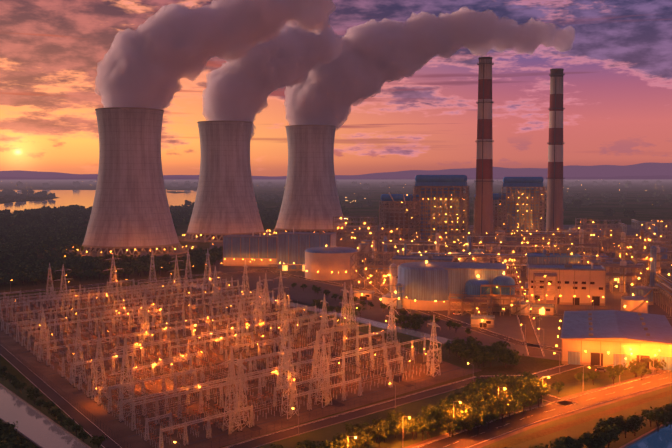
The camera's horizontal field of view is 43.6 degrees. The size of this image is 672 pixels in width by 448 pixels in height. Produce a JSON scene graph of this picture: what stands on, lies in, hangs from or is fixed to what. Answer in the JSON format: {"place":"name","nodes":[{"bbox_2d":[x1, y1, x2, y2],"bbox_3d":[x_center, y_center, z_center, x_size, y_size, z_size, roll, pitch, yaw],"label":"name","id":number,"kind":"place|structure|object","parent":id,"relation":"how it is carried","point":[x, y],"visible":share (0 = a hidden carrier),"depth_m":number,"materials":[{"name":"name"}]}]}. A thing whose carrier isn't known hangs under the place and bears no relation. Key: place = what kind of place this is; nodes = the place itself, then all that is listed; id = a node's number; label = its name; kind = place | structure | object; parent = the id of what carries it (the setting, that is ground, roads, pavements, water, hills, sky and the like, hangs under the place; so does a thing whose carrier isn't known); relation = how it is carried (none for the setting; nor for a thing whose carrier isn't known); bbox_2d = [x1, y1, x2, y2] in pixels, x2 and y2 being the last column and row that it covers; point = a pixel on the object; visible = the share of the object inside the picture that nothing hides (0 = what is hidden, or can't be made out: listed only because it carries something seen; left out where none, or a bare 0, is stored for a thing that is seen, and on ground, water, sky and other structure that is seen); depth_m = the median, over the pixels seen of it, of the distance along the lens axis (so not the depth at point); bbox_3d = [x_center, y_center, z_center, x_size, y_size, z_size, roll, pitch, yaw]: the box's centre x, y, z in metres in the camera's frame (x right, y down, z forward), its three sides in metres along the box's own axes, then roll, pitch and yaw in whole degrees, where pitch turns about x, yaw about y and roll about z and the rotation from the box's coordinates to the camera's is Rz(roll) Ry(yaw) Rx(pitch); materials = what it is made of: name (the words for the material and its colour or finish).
{"place":"outdoors","nodes":[
{"label":"outdoors","id":0,"kind":"place"},
{"bbox_2d":[0,191,189,203],"bbox_3d":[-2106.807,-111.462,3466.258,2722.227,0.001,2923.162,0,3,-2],"label":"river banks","id":1,"kind":"object","parent":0,"point":[28,198],"visible":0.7,"depth_m":3214.13,"materials":[{"name":"green plant"}]},
{"bbox_2d":[0,190,196,212],"bbox_3d":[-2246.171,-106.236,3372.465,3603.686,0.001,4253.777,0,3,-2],"label":"lake","id":2,"kind":"structure","parent":0,"point":[85,198],"depth_m":2933.97,"materials":[{"name":"orange liquid"}]},
{"bbox_2d":[0,279,481,447],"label":"switchyard ground","id":3,"kind":"structure","parent":0,"point":[122,430],"depth_m":341.43,"materials":[{"name":"gravel"}]},
{"bbox_2d":[0,248,480,447],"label":"switchyard","id":4,"kind":"object","parent":3,"relation":"on","point":[284,338],"visible":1,"depth_m":368.40,"materials":[{"name":"metal"}]},
{"bbox_2d":[0,179,671,447],"bbox_3d":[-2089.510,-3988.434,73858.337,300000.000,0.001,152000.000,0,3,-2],"label":"ground","id":5,"kind":"structure","parent":0,"point":[644,209],"depth_m":1769.96,"materials":[{"name":"green plant"}]},
{"bbox_2d":[66,107,196,257],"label":"cooling tower","id":6,"kind":"structure","parent":5,"relation":"on","point":[130,212],"depth_m":864.02,"materials":[{"name":"concrete"}]},
{"bbox_2d":[0,204,280,285],"bbox_3d":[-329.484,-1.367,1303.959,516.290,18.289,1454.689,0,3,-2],"label":"woodland trees","id":7,"kind":"object","parent":5,"relation":"on","point":[18,264],"visible":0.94,"depth_m":751.31,"materials":[{"name":"green plant"}]},
{"bbox_2d":[0,284,452,447],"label":"canals","id":8,"kind":"object","parent":5,"relation":"on","point":[38,428],"visible":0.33,"depth_m":279.88,"materials":[{"name":"grey liquid"}]},
{"bbox_2d":[177,121,277,242],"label":"cooling tower","id":9,"kind":"structure","parent":5,"relation":"on","point":[225,203],"depth_m":1062.68,"materials":[{"name":"concrete"}]},
{"bbox_2d":[266,125,359,236],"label":"cooling tower","id":10,"kind":"structure","parent":5,"relation":"on","point":[310,202],"depth_m":1146.91,"materials":[{"name":"concrete"}]},
{"bbox_2d":[0,225,671,447],"bbox_3d":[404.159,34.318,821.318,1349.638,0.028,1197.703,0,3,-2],"label":"roads and pads","id":11,"kind":"structure","parent":5,"relation":"on","point":[506,324],"depth_m":331.26,"materials":[{"name":"asphalt"}]},
{"bbox_2d":[0,283,671,447],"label":"trees","id":12,"kind":"object","parent":5,"relation":"on","point":[483,402],"visible":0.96,"depth_m":270.41,"materials":[{"name":"green plant"}]},
{"bbox_2d":[0,180,671,227],"bbox_3d":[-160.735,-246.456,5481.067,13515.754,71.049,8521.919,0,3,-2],"label":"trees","id":13,"kind":"object","parent":5,"relation":"on","point":[78,214],"visible":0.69,"depth_m":2064.82,"materials":[{"name":"green plant"}]},
{"bbox_2d":[0,247,671,447],"bbox_3d":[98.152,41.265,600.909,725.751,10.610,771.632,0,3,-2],"label":"street furniture","id":14,"kind":"object","parent":5,"relation":"on","point":[641,437],"visible":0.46,"depth_m":299.73,"materials":[{"name":"metal"}]},
{"bbox_2d":[39,194,669,442],"bbox_3d":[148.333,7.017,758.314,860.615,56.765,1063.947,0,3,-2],"label":"lamp heads","id":15,"kind":"object","parent":14,"relation":"on","point":[435,300],"visible":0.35,"depth_m":571.44,"materials":[{"name":"yellow glass"}]},
{"bbox_2d":[379,175,469,243],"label":"boiler house","id":16,"kind":"structure","parent":5,"relation":"on","point":[438,205],"depth_m":1015.21,"materials":[{"name":"metal"}]},
{"bbox_2d":[223,216,671,369],"bbox_3d":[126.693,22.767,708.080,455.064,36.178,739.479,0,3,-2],"label":"industrial buildings","id":17,"kind":"structure","parent":5,"relation":"on","point":[598,335],"depth_m":526.80,"materials":[{"name":"metal"}]},
{"bbox_2d":[473,57,493,243],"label":"chimney","id":18,"kind":"object","parent":5,"relation":"on","point":[484,181],"visible":1,"depth_m":1002.31,"materials":[{"name":"concrete"}]},
{"bbox_2d":[474,177,546,235],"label":"boiler house","id":19,"kind":"structure","parent":5,"relation":"on","point":[523,212],"depth_m":1131.94,"materials":[{"name":"metal"}]},
{"bbox_2d":[359,217,671,315],"bbox_3d":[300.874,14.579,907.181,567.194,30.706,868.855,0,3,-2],"label":"process units","id":20,"kind":"object","parent":5,"relation":"on","point":[636,303],"visible":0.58,"depth_m":675.29,"materials":[{"name":"metal"}]},
{"bbox_2d":[545,68,564,232],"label":"chimney","id":21,"kind":"object","parent":5,"relation":"on","point":[554,212],"visible":0.96,"depth_m":1178.70,"materials":[{"name":"concrete"}]},
{"bbox_2d":[0,162,671,179],"bbox_3d":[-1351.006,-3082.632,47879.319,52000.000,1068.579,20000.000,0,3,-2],"label":"distant hills","id":22,"kind":"structure","parent":0,"point":[650,170],"depth_m":52906.24,"materials":[{"name":"purple"}]},
{"bbox_2d":[0,0,671,176],"label":"sky","id":23,"kind":"structure","parent":0,"point":[396,81],"materials":[{"name":"orange"}]},
{"bbox_2d":[347,296,605,372],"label":"vehicles","id":24,"kind":"object","parent":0,"point":[599,369],"visible":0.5,"depth_m":468.51,"materials":[{"name":"grey paint"}]},
{"bbox_2d":[627,423,671,447],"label":"river","id":25,"kind":"structure","parent":0,"point":[662,438],"depth_m":254.32,"materials":[{"name":"blue liquid"}]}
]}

